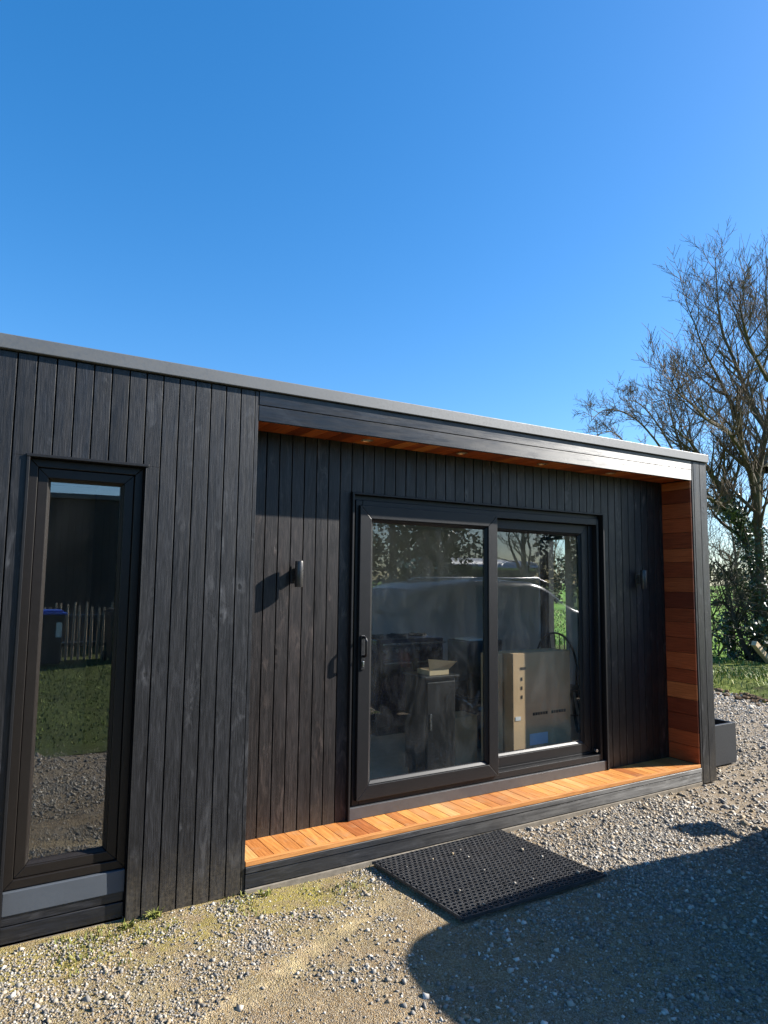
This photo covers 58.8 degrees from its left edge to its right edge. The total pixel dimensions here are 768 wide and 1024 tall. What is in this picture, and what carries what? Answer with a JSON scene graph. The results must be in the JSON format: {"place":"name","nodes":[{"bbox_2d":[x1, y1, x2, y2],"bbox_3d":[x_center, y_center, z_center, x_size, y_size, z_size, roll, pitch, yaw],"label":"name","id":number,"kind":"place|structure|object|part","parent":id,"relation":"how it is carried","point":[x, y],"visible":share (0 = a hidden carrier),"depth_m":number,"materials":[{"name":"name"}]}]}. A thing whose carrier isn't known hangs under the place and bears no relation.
{"place":"outdoors","nodes":[
{"label":"outdoors","id":0,"kind":"place"},
{"bbox_2d":[0,690,767,1023],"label":"gravel yard","id":1,"kind":"structure","parent":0,"point":[326,943],"depth_m":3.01,"materials":[{"name":"grey gravel"}]},
{"bbox_2d":[121,918,135,929],"bbox_3d":[-1.216,1.969,3.245,0.075,0.036,0.068,4,-7,-31],"label":"weed","id":2,"kind":"object","parent":1,"relation":"on","point":[124,927],"visible":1,"depth_m":3.25,"materials":[{"name":"green plant"}]},
{"bbox_2d":[145,906,163,919],"bbox_3d":[-1.123,1.973,3.346,0.065,0.044,0.123,-5,-8,44],"label":"weed","id":3,"kind":"object","parent":1,"relation":"on","point":[152,915],"visible":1,"depth_m":3.33,"materials":[{"name":"green plant"}]},
{"bbox_2d":[43,865,377,979],"bbox_3d":[-0.858,1.990,3.291,2.067,0.054,0.453,4,-7,-31],"label":"wall foot moss","id":4,"kind":"object","parent":1,"relation":"on","point":[111,936],"depth_m":3.18,"materials":[{"name":"green plant"}]},
{"bbox_2d":[258,887,271,896],"bbox_3d":[-0.627,2.014,3.612,0.093,0.039,0.085,4,-7,-31],"label":"weed","id":5,"kind":"object","parent":1,"relation":"on","point":[267,893],"visible":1,"depth_m":3.61,"materials":[{"name":"green plant"}]},
{"bbox_2d":[0,333,716,947],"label":"garden room","id":6,"kind":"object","parent":1,"relation":"on","point":[184,687],"visible":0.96,"depth_m":4.25,"materials":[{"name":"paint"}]},
{"bbox_2d":[0,453,148,946],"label":"window","id":7,"kind":"structure","parent":6,"relation":"in","point":[44,895],"depth_m":3.27,"materials":[{"name":"black metal"}]},
{"bbox_2d":[291,561,302,586],"bbox_3d":[-0.530,0.382,4.184,0.052,0.158,0.089,4,-7,-31],"label":"wall lamp","id":8,"kind":"object","parent":6,"relation":"attached to","point":[297,573],"visible":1,"depth_m":4.15,"materials":[{"name":"grey metal"}]},
{"bbox_2d":[370,632,445,735],"bbox_3d":[0.133,1.699,6.856,0.780,0.928,0.661,4,-7,-31],"label":"range cooker","id":9,"kind":"object","parent":6,"relation":"on","point":[394,656],"visible":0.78,"depth_m":6.54,"materials":[{"name":"black metal"}]},
{"bbox_2d":[380,659,412,711],"bbox_3d":[0.126,1.659,6.516,0.350,0.480,0.073,4,-7,-31],"label":"oven door","id":10,"kind":"structure","parent":9,"relation":"in","point":[392,680],"depth_m":6.51,"materials":[{"name":"black glass"}]},
{"bbox_2d":[412,657,441,670],"bbox_3d":[0.442,1.682,6.708,0.350,0.480,0.073,4,-7,-31],"label":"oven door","id":11,"kind":"structure","parent":9,"relation":"in","point":[417,662],"depth_m":6.69,"materials":[{"name":"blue glass"}]},
{"bbox_2d":[402,671,458,772],"bbox_3d":[0.357,1.628,5.245,0.320,0.755,0.320,4,-7,-31],"label":"side cabinet","id":12,"kind":"object","parent":6,"relation":"on","point":[430,723],"visible":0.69,"depth_m":5.14,"materials":[{"name":"black wood"}]},
{"bbox_2d":[417,659,456,675],"bbox_3d":[0.393,1.183,5.249,0.270,0.128,0.202,4,-7,-31],"label":"open carton","id":13,"kind":"object","parent":12,"relation":"on","point":[439,667],"visible":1,"depth_m":5.18,"materials":[{"name":"cardboard"}]},
{"bbox_3d":[0.433,1.609,5.123,0.260,0.650,0.026,4,-7,-31],"label":"cabinet door","id":14,"kind":"part","parent":12,"relation":"part of","materials":[{"name":"grey wood"}]},
{"bbox_2d":[345,492,608,821],"bbox_3d":[0.786,0.978,5.006,2.398,2.077,0.195,4,-7,-31],"label":"sliding door","id":15,"kind":"structure","parent":6,"relation":"in","point":[365,797],"depth_m":4.94,"materials":[{"name":"grey metal"}]},
{"bbox_2d":[481,653,502,760],"bbox_3d":[0.860,1.582,5.436,0.100,0.894,0.150,4,-7,-31],"label":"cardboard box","id":16,"kind":"object","parent":6,"relation":"on","point":[500,719],"visible":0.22,"depth_m":5.41,"materials":[{"name":"brown cardboard"}]},
{"bbox_2d":[498,648,570,751],"bbox_3d":[1.223,1.595,5.580,0.630,0.904,0.224,4,-7,-31],"label":"cardboard box","id":17,"kind":"object","parent":6,"relation":"on","point":[536,695],"visible":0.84,"depth_m":5.46,"materials":[{"name":"brown cardboard"}]},
{"bbox_2d":[546,536,564,647],"bbox_3d":[1.906,0.906,7.327,0.080,1.300,0.356,4,-7,-31],"label":"window","id":18,"kind":"structure","parent":6,"relation":"in","point":[549,539],"depth_m":7.45,"materials":[{"name":"clear glass"}]},
{"bbox_2d":[537,632,578,732],"bbox_3d":[1.707,1.671,6.598,0.437,0.973,0.499,1,-6,1],"label":"hoop back chair","id":19,"kind":"object","parent":6,"relation":"on","point":[574,688],"visible":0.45,"depth_m":6.73,"materials":[{"name":"brown wood"}]},
{"bbox_2d":[635,570,646,588],"bbox_3d":[2.218,0.580,5.857,0.052,0.158,0.089,4,-7,-31],"label":"wall lamp","id":20,"kind":"object","parent":6,"relation":"attached to","point":[641,578],"visible":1,"depth_m":5.83,"materials":[{"name":"grey metal"}]},
{"bbox_2d":[372,829,606,921],"bbox_3d":[0.588,2.050,3.921,1.064,0.022,0.844,4,-7,-31],"label":"rubber mat","id":21,"kind":"object","parent":1,"relation":"on","point":[500,857],"visible":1,"depth_m":3.84,"materials":[{"name":"black rubber"}]},
{"bbox_2d":[715,718,736,765],"bbox_3d":[2.935,2.163,6.477,0.540,0.362,0.540,4,-7,-31],"label":"planter","id":22,"kind":"object","parent":1,"relation":"on","point":[725,740],"visible":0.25,"depth_m":6.31,"materials":[{"name":"metal"}]},
{"bbox_2d":[714,688,767,705],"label":"earth clods","id":23,"kind":"object","parent":1,"relation":"on","point":[752,697],"visible":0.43,"depth_m":9.92,"materials":[{"name":"brown soil"}]},
{"bbox_2d":[0,0,767,585],"label":"sky","id":24,"kind":"structure","parent":0,"point":[464,206],"materials":[{"name":"blue"}]},
{"bbox_2d":[455,711,476,763],"bbox_3d":[0.572,1.860,5.616,0.340,0.369,0.200,4,-7,-31],"label":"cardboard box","id":25,"kind":"object","parent":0,"point":[465,737],"visible":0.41,"depth_m":5.56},
{"bbox_2d":[448,637,501,748],"bbox_3d":[0.827,1.629,6.207,0.400,0.955,0.300,4,-7,-31],"label":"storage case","id":26,"kind":"object","parent":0,"point":[465,653],"visible":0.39,"depth_m":6.05,"materials":[{"name":"black plastic"}]},
{"bbox_2d":[554,584,751,659],"bbox_3d":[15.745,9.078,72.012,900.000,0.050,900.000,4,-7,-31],"label":"grass field","id":27,"kind":"structure","parent":0,"point":[558,606],"depth_m":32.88,"materials":[{"name":"green plant"}]},
{"bbox_2d":[553,540,564,595],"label":"tree","id":28,"kind":"object","parent":27,"relation":"on","point":[555,543],"visible":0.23,"depth_m":65.73,"materials":[{"name":"green plant"}]},
{"bbox_2d":[553,554,752,607],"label":"hedgerow","id":29,"kind":"object","parent":27,"relation":"on","point":[558,586],"visible":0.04,"depth_m":55.84,"materials":[{"name":"green plant"}]},
{"bbox_2d":[554,420,767,655],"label":"bare shrub","id":30,"kind":"object","parent":27,"relation":"on","point":[713,629],"visible":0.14,"depth_m":16.05,"materials":[{"name":"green plant"}]},
{"bbox_2d":[554,502,767,643],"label":"bare shrub","id":31,"kind":"object","parent":27,"relation":"on","point":[722,577],"visible":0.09,"depth_m":19.91,"materials":[{"name":"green plant"}]},
{"bbox_2d":[573,371,760,503],"bbox_3d":[7.968,-0.113,18.070,10.128,7.636,1.870,6,-8,-42],"label":"bare tree","id":32,"kind":"object","parent":27,"relation":"on","point":[629,391],"visible":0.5,"depth_m":16.14,"materials":[{"name":"brown plant"}]},
{"bbox_2d":[617,217,767,661],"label":"bare tree","id":33,"kind":"object","parent":27,"relation":"on","point":[754,464],"visible":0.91,"depth_m":13.53,"materials":[{"name":"brown plant"}]},
{"bbox_2d":[725,611,736,656],"bbox_3d":[7.779,2.806,15.268,0.244,1.152,0.206,4,-7,-31],"label":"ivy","id":34,"kind":"object","parent":27,"relation":"on","point":[729,634],"visible":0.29,"depth_m":15.20,"materials":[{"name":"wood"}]},
{"bbox_2d":[709,529,767,661],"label":"arching shrub","id":35,"kind":"object","parent":27,"relation":"on","point":[733,617],"visible":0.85,"depth_m":14.51,"materials":[{"name":"green plant"}]},
{"bbox_2d":[709,501,767,648],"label":"bare shrub","id":36,"kind":"object","parent":27,"relation":"on","point":[720,638],"visible":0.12,"depth_m":17.07,"materials":[{"name":"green plant"}]},
{"bbox_2d":[709,517,767,603],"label":"tree","id":37,"kind":"object","parent":27,"relation":"on","point":[734,565],"visible":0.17,"depth_m":57.51,"materials":[{"name":"green plant"}]},
{"bbox_2d":[710,515,767,645],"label":"bare shrub","id":38,"kind":"object","parent":27,"relation":"on","point":[743,576],"visible":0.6,"depth_m":14.30,"materials":[{"name":"brown plant"}]},
{"bbox_2d":[711,612,767,662],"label":"ivy mound","id":39,"kind":"object","parent":27,"relation":"on","point":[751,626],"visible":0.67,"depth_m":14.31,"materials":[{"name":"green plant"}]},
{"bbox_2d":[554,645,767,703],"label":"grass verge","id":40,"kind":"object","parent":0,"point":[759,687],"depth_m":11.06,"materials":[{"name":"green plant"}]},
{"bbox_2d":[751,641,767,663],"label":"timber beam","id":41,"kind":"structure","parent":40,"relation":"on","point":[759,649],"depth_m":13.52,"materials":[{"name":"beige wood"}]}
]}

